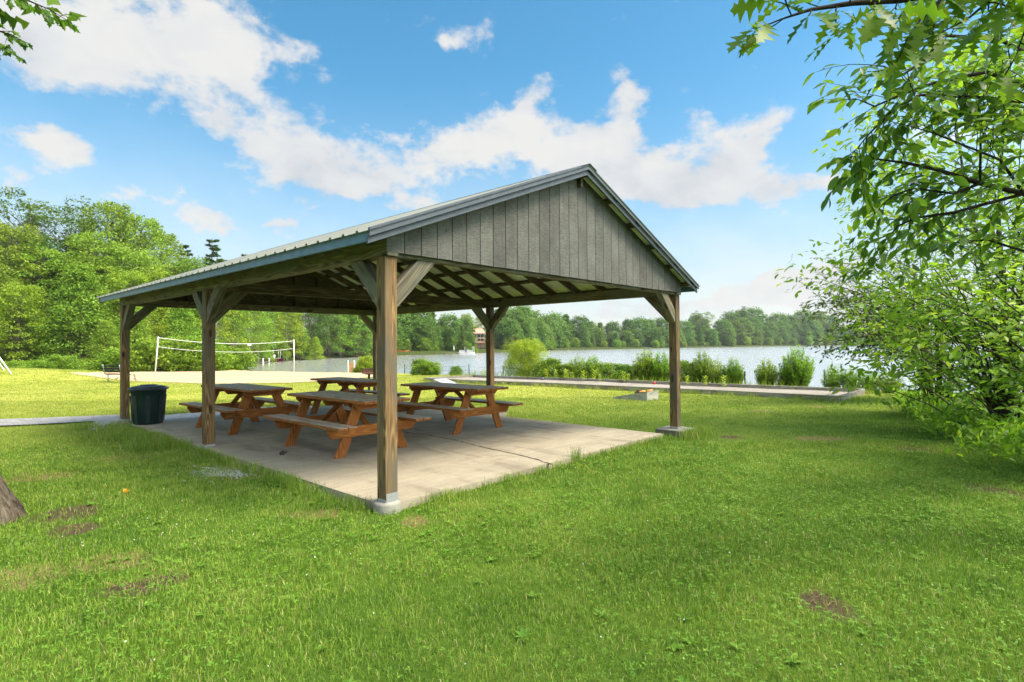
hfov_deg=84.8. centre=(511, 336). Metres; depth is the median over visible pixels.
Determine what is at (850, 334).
broadleaf tree
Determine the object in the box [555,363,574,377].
shrub
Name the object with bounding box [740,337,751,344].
broadleaf tree
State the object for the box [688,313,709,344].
broadleaf tree
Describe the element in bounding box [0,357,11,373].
swing set
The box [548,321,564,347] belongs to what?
broadleaf tree
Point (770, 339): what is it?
broadleaf tree
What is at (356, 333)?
broadleaf tree
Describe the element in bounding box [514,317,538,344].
broadleaf tree
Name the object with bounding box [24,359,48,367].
undergrowth shrub
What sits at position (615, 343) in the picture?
broadleaf tree
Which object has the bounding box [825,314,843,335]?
broadleaf tree
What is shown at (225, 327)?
birch tree
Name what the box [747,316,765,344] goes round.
broadleaf tree
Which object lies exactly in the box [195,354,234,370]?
undergrowth shrub
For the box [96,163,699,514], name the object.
picnic pavilion
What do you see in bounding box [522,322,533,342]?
hemlock tree
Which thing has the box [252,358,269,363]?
boat dock
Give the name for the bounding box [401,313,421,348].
broadleaf tree
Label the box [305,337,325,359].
broadleaf tree
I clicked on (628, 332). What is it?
broadleaf tree
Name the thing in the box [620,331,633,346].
broadleaf tree
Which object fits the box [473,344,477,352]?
broadleaf tree
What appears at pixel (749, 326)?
broadleaf tree
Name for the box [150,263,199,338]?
broadleaf tree
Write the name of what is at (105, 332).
broadleaf tree
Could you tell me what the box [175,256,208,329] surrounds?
broadleaf tree
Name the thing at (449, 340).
hemlock tree
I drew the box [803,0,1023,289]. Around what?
cherry tree
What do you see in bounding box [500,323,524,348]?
broadleaf tree
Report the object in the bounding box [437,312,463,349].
broadleaf tree
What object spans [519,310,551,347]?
broadleaf tree
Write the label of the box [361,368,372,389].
post grill
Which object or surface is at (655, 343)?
broadleaf tree
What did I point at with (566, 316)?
hemlock tree
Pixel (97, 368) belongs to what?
undergrowth shrub
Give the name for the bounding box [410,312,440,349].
broadleaf tree
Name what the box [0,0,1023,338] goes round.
sky
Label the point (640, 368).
shrub
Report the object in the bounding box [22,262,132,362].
broadleaf tree
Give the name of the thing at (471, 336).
broadleaf tree
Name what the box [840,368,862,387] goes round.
shrub
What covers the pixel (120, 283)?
broadleaf tree
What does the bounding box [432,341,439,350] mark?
broadleaf tree
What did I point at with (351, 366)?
notice board
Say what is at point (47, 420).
path
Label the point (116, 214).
broadleaf tree
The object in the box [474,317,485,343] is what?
broadleaf tree
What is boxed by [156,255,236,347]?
broadleaf tree
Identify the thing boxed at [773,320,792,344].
broadleaf tree
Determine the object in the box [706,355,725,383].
shrub
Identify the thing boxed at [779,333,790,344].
broadleaf tree
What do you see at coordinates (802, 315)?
broadleaf tree
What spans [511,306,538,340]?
broadleaf tree
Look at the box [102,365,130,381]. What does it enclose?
park bench
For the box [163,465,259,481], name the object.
gravel
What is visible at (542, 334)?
broadleaf tree
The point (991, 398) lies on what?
leafy bush
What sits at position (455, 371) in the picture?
shrub
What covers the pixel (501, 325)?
broadleaf tree
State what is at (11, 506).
maple tree
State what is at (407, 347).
broadleaf tree
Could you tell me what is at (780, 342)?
broadleaf tree
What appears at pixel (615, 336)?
hemlock tree
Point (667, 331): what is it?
broadleaf tree
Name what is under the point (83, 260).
broadleaf tree
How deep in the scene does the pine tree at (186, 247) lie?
92.10 m
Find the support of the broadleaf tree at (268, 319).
on the lawn at (428, 674)
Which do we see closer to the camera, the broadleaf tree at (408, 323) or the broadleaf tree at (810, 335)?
the broadleaf tree at (408, 323)
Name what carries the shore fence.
on the lawn at (428, 674)
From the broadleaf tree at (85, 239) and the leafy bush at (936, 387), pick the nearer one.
the leafy bush at (936, 387)
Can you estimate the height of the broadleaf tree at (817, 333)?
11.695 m
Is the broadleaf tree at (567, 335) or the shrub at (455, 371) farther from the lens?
the broadleaf tree at (567, 335)
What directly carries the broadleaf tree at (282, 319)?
on the lawn at (428, 674)
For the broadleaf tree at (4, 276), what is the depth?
52.28 m
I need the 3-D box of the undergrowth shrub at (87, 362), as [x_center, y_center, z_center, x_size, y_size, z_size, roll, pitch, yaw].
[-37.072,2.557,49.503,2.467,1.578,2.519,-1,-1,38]
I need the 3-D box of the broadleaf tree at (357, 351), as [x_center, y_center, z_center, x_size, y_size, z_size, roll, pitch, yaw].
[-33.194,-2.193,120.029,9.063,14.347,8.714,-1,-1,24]
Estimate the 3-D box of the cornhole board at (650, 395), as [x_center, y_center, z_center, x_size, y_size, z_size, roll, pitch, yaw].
[3.733,1.771,16.943,0.618,0.309,1.228,0,-1,-43]
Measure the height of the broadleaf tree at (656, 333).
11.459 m
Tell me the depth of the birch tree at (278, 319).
90.01 m
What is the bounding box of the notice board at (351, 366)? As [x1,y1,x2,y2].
[348,360,354,372]
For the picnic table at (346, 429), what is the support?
on the concrete slab
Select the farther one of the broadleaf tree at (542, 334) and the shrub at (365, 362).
the broadleaf tree at (542, 334)
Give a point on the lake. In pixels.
(749, 358)
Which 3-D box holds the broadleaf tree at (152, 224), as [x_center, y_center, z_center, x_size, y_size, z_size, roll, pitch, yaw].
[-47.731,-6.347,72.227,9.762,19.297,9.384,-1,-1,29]
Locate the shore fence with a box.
[404,364,745,382]
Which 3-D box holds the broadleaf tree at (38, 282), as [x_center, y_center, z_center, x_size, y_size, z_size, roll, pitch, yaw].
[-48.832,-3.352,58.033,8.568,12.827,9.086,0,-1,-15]
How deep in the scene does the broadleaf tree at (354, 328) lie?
127.88 m
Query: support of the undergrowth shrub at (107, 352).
on the lawn at (428, 674)
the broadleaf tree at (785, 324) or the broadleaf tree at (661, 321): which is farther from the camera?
the broadleaf tree at (785, 324)
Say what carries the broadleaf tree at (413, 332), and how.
on the lawn at (428, 674)
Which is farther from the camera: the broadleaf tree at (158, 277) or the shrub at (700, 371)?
the broadleaf tree at (158, 277)
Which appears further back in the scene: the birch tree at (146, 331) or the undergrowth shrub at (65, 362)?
the birch tree at (146, 331)
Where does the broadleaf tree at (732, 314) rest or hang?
on the lawn at (428, 674)
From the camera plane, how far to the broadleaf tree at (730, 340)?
357.94 m
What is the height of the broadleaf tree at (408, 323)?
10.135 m
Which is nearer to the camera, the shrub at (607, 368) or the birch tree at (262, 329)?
the shrub at (607, 368)
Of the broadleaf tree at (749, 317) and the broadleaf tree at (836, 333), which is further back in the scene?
the broadleaf tree at (836, 333)
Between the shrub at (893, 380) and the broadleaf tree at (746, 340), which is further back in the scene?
the broadleaf tree at (746, 340)
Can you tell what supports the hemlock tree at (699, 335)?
on the lawn at (428, 674)
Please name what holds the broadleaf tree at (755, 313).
on the lawn at (428, 674)
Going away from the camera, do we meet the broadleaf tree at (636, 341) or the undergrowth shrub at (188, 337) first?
the undergrowth shrub at (188, 337)
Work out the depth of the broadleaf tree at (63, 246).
67.39 m
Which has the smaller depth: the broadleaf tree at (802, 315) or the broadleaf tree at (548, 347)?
the broadleaf tree at (548, 347)
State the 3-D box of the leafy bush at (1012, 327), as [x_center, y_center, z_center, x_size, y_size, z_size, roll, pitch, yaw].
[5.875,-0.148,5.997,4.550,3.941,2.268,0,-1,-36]
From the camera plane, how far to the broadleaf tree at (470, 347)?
162.68 m
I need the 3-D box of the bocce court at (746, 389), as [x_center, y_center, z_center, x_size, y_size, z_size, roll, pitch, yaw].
[3.629,2.035,23.815,18.950,0.327,3.590,-1,-1,42]
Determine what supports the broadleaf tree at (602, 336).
on the lawn at (428, 674)
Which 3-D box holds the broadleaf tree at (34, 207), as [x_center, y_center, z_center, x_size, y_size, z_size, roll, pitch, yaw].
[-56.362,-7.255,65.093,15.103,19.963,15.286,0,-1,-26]
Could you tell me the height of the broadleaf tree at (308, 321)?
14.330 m
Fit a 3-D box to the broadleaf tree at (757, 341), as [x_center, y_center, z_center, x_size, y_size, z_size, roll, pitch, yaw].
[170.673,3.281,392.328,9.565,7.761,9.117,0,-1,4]
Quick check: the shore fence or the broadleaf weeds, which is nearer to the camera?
the broadleaf weeds
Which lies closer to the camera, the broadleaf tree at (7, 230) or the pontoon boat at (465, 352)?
the broadleaf tree at (7, 230)
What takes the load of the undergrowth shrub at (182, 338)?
on the lawn at (428, 674)
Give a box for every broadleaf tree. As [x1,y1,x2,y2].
[0,186,103,351]
[0,219,64,357]
[0,225,29,286]
[0,241,86,353]
[0,263,30,352]
[0,281,63,361]
[0,287,38,361]
[1,233,68,356]
[4,203,129,299]
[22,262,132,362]
[26,294,73,358]
[39,228,138,356]
[45,230,113,355]
[48,254,131,357]
[62,198,151,328]
[83,320,119,368]
[85,266,164,358]
[94,245,185,332]
[101,212,178,320]
[105,306,155,347]
[112,266,186,346]
[136,231,189,272]
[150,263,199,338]
[150,323,175,339]
[154,308,201,338]
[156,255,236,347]
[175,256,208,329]
[184,310,256,345]
[217,310,268,356]
[229,311,281,361]
[250,312,289,352]
[253,340,276,361]
[269,312,308,357]
[270,333,292,358]
[287,313,332,355]
[290,327,311,359]
[296,314,348,351]
[305,313,347,356]
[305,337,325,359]
[318,314,363,356]
[336,315,372,356]
[341,315,372,352]
[343,316,370,351]
[354,327,372,355]
[397,314,416,349]
[397,322,405,349]
[397,335,403,349]
[400,320,418,347]
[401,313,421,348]
[401,339,412,350]
[408,317,433,350]
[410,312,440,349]
[413,322,437,350]
[413,337,433,350]
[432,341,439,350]
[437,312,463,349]
[438,325,455,348]
[442,337,460,350]
[443,327,456,349]
[457,316,477,343]
[458,312,475,328]
[465,331,476,349]
[467,343,474,352]
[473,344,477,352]
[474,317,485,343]
[484,338,500,348]
[494,306,528,348]
[494,316,520,348]
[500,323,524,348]
[502,334,520,350]
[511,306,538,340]
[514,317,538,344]
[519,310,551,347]
[532,322,547,350]
[540,314,557,340]
[544,326,555,348]
[545,339,553,349]
[546,311,570,346]
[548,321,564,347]
[554,326,563,347]
[561,326,573,347]
[562,341,570,347]
[569,337,580,346]
[570,314,595,344]
[575,325,592,346]
[583,320,599,345]
[594,328,606,346]
[600,341,607,346]
[602,320,622,341]
[606,331,619,346]
[611,339,620,346]
[619,330,634,346]
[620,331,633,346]
[621,318,637,338]
[629,316,652,346]
[631,329,643,346]
[631,339,639,346]
[642,331,652,346]
[646,319,656,337]
[647,327,664,347]
[650,340,659,347]
[652,317,668,344]
[657,326,668,346]
[662,329,668,346]
[680,319,696,345]
[680,331,684,346]
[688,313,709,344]
[689,311,714,336]
[704,327,718,345]
[712,318,736,342]
[715,310,747,332]
[718,332,726,345]
[719,327,736,345]
[729,319,747,343]
[730,309,752,321]
[734,322,745,343]
[735,317,754,342]
[736,331,745,344]
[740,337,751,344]
[745,306,771,333]
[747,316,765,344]
[747,322,758,342]
[751,330,764,343]
[751,336,762,344]
[760,320,782,344]
[761,325,770,341]
[763,332,774,344]
[763,337,773,344]
[765,312,790,331]
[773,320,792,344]
[775,325,788,343]
[775,338,783,344]
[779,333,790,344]
[780,313,800,334]
[790,322,805,344]
[790,337,797,344]
[792,309,819,328]
[797,323,811,343]
[799,318,823,344]
[802,331,813,344]
[802,336,813,345]
[805,319,826,344]
[812,310,827,335]
[812,337,821,344]
[813,332,822,345]
[821,321,840,338]
[824,326,839,344]
[824,332,834,344]
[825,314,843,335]
[839,329,848,343]
[844,326,857,343]
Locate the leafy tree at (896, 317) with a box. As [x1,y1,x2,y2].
[774,23,1023,428]
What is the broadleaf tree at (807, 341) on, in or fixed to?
on the lawn at (428, 674)
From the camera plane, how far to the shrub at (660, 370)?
26.54 m
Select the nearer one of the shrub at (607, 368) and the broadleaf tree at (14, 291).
the shrub at (607, 368)
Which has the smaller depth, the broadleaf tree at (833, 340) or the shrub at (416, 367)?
the shrub at (416, 367)
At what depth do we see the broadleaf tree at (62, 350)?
56.85 m
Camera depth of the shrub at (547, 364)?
31.37 m
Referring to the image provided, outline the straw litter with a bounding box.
[20,432,1004,650]
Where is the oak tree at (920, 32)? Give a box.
[725,0,1023,103]
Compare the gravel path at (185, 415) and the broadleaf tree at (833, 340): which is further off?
the broadleaf tree at (833, 340)
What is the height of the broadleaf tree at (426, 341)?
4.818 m
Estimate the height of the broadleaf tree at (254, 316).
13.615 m
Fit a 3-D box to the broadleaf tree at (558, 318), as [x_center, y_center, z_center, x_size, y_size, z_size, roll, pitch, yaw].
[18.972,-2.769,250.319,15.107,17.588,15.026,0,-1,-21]
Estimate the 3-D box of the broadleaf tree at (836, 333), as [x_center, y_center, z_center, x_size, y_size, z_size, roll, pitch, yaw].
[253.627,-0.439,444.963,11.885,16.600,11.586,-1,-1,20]
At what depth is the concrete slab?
8.10 m
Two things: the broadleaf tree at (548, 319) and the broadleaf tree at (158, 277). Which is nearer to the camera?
the broadleaf tree at (158, 277)
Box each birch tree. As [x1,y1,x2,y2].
[131,318,153,342]
[196,310,237,344]
[216,310,254,346]
[231,311,268,351]
[252,311,269,358]
[262,312,284,354]
[275,312,301,359]
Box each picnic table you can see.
[179,383,311,434]
[263,390,430,458]
[310,377,409,413]
[397,382,522,434]
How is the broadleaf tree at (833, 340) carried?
on the lawn at (428, 674)
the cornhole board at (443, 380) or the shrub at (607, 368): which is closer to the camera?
the cornhole board at (443, 380)
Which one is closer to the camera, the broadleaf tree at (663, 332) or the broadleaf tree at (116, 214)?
the broadleaf tree at (116, 214)
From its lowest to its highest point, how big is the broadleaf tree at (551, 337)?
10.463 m
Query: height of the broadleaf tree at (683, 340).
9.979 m
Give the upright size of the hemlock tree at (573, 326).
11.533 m
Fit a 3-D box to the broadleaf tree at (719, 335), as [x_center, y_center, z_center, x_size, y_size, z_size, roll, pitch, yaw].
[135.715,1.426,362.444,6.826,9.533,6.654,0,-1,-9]
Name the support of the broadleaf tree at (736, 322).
on the lawn at (428, 674)
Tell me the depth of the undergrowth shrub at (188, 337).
48.17 m
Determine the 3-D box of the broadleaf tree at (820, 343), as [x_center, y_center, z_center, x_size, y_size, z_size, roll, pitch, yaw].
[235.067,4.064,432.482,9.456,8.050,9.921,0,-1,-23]
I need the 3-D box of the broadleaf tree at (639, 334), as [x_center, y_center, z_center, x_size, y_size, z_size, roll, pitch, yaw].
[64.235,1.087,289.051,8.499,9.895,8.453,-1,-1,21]
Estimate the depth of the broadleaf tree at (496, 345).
197.23 m
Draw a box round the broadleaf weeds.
[7,464,1023,681]
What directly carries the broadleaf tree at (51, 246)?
on the lawn at (428, 674)
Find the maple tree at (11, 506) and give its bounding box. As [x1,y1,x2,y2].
[0,0,86,526]
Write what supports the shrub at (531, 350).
on the lawn at (428, 674)
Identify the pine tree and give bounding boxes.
[170,244,198,271]
[202,239,226,265]
[739,306,751,330]
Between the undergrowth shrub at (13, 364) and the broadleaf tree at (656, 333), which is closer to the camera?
the undergrowth shrub at (13, 364)
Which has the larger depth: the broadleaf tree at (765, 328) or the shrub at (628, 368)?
the broadleaf tree at (765, 328)
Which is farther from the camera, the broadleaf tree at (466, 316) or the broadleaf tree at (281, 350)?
the broadleaf tree at (466, 316)
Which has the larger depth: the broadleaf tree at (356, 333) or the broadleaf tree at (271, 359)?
the broadleaf tree at (356, 333)
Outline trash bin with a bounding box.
[127,384,168,424]
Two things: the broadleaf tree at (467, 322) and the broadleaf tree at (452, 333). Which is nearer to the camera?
the broadleaf tree at (452, 333)
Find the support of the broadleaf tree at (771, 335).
on the lawn at (428, 674)
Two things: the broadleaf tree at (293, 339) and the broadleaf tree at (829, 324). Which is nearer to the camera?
the broadleaf tree at (293, 339)
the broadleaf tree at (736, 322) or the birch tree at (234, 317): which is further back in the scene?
the broadleaf tree at (736, 322)
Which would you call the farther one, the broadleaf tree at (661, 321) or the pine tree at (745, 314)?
the pine tree at (745, 314)
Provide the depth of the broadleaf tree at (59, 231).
67.95 m
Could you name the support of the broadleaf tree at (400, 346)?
on the lawn at (428, 674)
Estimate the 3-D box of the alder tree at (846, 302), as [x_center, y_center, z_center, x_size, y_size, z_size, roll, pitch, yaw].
[10.615,-0.415,15.875,6.562,5.216,2.074,0,-1,-17]
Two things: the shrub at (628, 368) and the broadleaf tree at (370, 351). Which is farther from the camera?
the broadleaf tree at (370, 351)
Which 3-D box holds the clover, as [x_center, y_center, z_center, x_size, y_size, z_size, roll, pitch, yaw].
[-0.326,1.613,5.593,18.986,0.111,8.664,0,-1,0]
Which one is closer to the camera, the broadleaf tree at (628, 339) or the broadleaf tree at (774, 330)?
the broadleaf tree at (628, 339)
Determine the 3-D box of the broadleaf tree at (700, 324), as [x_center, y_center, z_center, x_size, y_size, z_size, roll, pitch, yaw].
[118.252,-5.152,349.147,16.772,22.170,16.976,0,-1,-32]
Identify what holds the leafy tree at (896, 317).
on the lawn at (428, 674)
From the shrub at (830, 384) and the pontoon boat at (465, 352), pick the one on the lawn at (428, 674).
the shrub at (830, 384)
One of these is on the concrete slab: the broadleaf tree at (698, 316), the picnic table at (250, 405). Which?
the picnic table at (250, 405)
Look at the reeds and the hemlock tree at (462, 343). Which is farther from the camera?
the hemlock tree at (462, 343)
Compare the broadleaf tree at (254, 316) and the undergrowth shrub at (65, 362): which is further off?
the broadleaf tree at (254, 316)
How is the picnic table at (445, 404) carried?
on the concrete slab
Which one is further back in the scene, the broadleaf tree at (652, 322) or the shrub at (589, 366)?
the broadleaf tree at (652, 322)
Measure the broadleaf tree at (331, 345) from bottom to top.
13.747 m
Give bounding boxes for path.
[0,415,220,429]
[163,406,310,418]
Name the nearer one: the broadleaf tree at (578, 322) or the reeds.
the reeds
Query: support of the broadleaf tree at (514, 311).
on the lawn at (428, 674)
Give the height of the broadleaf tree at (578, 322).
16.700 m
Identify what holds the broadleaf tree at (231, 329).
on the lawn at (428, 674)
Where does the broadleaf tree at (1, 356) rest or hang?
on the lawn at (428, 674)
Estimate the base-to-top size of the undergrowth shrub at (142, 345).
3.922 m
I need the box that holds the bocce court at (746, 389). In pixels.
[423,375,864,401]
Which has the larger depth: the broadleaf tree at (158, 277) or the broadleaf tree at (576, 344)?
the broadleaf tree at (576, 344)
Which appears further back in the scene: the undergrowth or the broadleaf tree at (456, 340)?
the broadleaf tree at (456, 340)
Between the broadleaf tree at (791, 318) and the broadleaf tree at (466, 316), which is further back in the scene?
the broadleaf tree at (791, 318)
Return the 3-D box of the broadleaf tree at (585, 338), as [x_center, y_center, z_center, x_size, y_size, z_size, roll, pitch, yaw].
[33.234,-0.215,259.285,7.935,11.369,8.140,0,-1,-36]
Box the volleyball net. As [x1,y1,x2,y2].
[154,337,293,376]
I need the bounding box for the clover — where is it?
[0,437,1023,681]
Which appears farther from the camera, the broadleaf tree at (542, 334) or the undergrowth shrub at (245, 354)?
the broadleaf tree at (542, 334)
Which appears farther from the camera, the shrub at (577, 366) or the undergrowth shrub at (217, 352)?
the undergrowth shrub at (217, 352)
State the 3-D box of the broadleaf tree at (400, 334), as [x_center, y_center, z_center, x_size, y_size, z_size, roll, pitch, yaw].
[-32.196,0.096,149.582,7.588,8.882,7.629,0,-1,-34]
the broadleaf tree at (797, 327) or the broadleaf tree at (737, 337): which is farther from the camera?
the broadleaf tree at (797, 327)
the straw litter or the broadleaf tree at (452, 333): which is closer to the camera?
the straw litter
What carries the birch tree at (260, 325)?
on the lawn at (428, 674)
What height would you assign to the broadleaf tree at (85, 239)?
15.151 m
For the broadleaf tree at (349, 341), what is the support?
on the lawn at (428, 674)
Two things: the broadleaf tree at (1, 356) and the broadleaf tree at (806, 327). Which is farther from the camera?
the broadleaf tree at (806, 327)
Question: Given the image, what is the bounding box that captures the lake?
[242,344,1022,392]
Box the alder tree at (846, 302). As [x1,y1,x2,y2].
[795,232,976,397]
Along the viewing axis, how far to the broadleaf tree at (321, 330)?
121.30 m
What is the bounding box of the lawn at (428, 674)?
[0,330,1023,681]
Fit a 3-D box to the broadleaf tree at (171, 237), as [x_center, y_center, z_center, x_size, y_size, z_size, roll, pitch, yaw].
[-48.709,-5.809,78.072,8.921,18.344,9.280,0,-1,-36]
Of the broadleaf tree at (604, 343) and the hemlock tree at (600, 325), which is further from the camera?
the hemlock tree at (600, 325)
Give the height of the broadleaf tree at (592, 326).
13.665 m
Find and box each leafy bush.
[853,183,1023,443]
[860,252,1017,415]
[881,89,1023,438]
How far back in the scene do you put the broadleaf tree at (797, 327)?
426.67 m
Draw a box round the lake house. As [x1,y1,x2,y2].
[470,327,484,347]
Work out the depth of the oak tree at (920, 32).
2.33 m
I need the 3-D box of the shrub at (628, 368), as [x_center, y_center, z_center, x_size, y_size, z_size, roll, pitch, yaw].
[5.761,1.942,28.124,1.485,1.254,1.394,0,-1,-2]
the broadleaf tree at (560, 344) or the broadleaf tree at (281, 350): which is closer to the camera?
the broadleaf tree at (281, 350)
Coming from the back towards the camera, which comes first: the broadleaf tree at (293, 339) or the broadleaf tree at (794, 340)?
the broadleaf tree at (794, 340)
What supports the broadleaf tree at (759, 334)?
on the lawn at (428, 674)
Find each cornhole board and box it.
[434,379,454,382]
[613,390,658,400]
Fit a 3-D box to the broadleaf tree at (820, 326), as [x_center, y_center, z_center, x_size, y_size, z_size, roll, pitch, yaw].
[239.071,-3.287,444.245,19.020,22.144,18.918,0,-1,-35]
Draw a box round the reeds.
[446,370,917,393]
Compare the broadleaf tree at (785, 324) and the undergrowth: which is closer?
the undergrowth
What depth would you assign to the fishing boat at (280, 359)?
88.95 m
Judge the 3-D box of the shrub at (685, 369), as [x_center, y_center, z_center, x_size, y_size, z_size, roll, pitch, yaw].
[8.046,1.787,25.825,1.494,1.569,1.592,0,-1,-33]
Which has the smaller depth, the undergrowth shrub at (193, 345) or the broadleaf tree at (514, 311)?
the undergrowth shrub at (193, 345)
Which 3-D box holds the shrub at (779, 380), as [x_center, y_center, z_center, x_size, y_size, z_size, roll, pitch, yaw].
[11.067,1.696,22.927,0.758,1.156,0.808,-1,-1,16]
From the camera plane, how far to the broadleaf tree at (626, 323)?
290.68 m
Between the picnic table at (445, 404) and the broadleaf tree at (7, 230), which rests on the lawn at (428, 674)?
the broadleaf tree at (7, 230)
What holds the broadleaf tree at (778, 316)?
on the lawn at (428, 674)
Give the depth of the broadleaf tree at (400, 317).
152.69 m
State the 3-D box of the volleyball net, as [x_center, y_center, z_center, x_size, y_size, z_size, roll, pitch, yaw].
[-19.066,1.420,38.173,0.241,2.734,9.572,-1,-1,36]
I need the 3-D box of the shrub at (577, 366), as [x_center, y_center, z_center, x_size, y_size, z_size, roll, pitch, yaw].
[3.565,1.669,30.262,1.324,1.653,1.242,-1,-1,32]
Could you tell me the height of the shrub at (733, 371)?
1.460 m
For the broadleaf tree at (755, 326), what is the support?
on the lawn at (428, 674)
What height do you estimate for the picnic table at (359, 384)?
0.760 m
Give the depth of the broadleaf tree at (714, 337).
350.47 m
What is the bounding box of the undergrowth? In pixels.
[891,388,1023,470]
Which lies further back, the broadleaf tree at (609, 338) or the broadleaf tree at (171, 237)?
the broadleaf tree at (609, 338)
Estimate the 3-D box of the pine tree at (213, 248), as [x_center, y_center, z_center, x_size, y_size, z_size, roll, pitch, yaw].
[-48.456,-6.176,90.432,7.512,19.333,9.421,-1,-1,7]
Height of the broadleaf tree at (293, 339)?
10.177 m
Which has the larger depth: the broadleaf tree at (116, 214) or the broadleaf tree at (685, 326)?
the broadleaf tree at (685, 326)
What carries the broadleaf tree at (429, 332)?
on the lawn at (428, 674)
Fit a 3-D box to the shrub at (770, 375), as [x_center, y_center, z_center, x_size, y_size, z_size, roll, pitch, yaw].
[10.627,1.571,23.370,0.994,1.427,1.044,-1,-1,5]
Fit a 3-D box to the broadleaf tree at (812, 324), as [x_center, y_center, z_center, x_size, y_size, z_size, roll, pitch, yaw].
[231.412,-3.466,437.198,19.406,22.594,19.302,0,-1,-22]
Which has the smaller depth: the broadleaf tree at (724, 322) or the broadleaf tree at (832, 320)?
the broadleaf tree at (724, 322)
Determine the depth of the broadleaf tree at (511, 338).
192.94 m
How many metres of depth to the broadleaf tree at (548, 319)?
237.57 m
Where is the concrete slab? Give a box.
[130,404,662,509]
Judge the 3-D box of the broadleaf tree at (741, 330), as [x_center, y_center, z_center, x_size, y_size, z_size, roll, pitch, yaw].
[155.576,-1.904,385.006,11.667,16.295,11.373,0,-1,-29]
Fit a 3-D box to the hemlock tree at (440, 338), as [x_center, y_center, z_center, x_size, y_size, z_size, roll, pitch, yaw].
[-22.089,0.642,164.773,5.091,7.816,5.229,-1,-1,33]
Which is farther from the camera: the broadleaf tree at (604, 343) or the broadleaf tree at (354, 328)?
the broadleaf tree at (604, 343)
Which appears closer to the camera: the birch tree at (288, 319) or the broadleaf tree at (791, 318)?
the birch tree at (288, 319)
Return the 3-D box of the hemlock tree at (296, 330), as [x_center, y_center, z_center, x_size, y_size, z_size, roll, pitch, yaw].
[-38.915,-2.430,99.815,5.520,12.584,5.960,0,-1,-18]
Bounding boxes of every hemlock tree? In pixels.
[283,312,309,356]
[425,312,444,348]
[435,326,444,350]
[445,328,454,349]
[457,325,467,349]
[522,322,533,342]
[561,314,573,343]
[571,324,577,345]
[589,333,596,346]
[596,322,606,340]
[611,332,619,346]
[695,328,706,345]
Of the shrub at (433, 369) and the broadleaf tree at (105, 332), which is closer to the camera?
the shrub at (433, 369)
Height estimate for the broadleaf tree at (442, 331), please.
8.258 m
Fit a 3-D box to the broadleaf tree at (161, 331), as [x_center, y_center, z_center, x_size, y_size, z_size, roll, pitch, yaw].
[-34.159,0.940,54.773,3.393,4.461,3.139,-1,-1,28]
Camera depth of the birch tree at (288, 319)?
93.67 m
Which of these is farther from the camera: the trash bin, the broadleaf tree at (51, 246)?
the broadleaf tree at (51, 246)
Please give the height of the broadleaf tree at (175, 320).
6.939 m
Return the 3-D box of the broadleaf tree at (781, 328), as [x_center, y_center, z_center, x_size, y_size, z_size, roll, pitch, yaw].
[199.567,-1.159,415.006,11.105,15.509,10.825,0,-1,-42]
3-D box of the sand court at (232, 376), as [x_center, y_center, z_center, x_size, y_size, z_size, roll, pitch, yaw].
[-20.015,2.530,37.897,26.301,0.764,15.341,-1,-1,31]
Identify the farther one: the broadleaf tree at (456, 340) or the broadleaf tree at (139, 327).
the broadleaf tree at (456, 340)
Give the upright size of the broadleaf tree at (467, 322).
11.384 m
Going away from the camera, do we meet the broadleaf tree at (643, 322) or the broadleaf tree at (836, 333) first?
the broadleaf tree at (643, 322)
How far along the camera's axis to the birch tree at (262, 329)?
84.15 m
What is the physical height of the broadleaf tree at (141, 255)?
13.364 m
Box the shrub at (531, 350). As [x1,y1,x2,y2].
[501,337,549,376]
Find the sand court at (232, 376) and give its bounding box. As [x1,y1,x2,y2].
[72,370,372,383]
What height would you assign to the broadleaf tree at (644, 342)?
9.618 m
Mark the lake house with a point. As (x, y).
(479, 333)
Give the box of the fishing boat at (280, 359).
[265,351,283,361]
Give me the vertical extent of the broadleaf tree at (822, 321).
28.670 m
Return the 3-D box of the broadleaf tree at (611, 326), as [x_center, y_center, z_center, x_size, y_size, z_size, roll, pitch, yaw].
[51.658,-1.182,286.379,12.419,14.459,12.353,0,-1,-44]
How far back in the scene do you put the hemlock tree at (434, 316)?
167.12 m
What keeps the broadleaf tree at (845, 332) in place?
on the lawn at (428, 674)
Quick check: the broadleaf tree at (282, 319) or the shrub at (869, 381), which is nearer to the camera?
the shrub at (869, 381)
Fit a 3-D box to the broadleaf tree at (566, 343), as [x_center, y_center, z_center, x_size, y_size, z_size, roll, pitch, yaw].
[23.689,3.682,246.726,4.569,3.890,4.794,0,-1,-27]
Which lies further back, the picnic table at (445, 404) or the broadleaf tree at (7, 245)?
the broadleaf tree at (7, 245)
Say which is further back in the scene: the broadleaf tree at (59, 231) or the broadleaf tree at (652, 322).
the broadleaf tree at (652, 322)
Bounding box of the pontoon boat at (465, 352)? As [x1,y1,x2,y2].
[458,346,474,353]
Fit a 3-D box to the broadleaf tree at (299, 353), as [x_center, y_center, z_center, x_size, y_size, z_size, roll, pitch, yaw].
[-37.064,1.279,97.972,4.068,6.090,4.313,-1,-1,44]
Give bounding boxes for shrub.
[0,360,26,367]
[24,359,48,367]
[37,354,89,369]
[76,357,95,369]
[87,352,131,370]
[96,345,132,371]
[112,336,196,371]
[144,335,219,371]
[160,335,220,369]
[163,338,232,371]
[177,345,238,370]
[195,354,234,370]
[215,345,258,370]
[355,355,372,372]
[409,358,431,374]
[420,361,441,374]
[449,366,461,374]
[501,337,549,376]
[532,357,561,377]
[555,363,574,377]
[569,352,584,377]
[580,355,602,378]
[591,361,620,378]
[613,363,634,379]
[631,349,655,380]
[648,350,669,381]
[668,359,699,382]
[689,349,713,382]
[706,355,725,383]
[720,357,744,383]
[754,357,777,384]
[774,364,786,385]
[777,344,814,386]
[821,361,844,387]
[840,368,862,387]
[855,369,881,389]
[874,370,905,392]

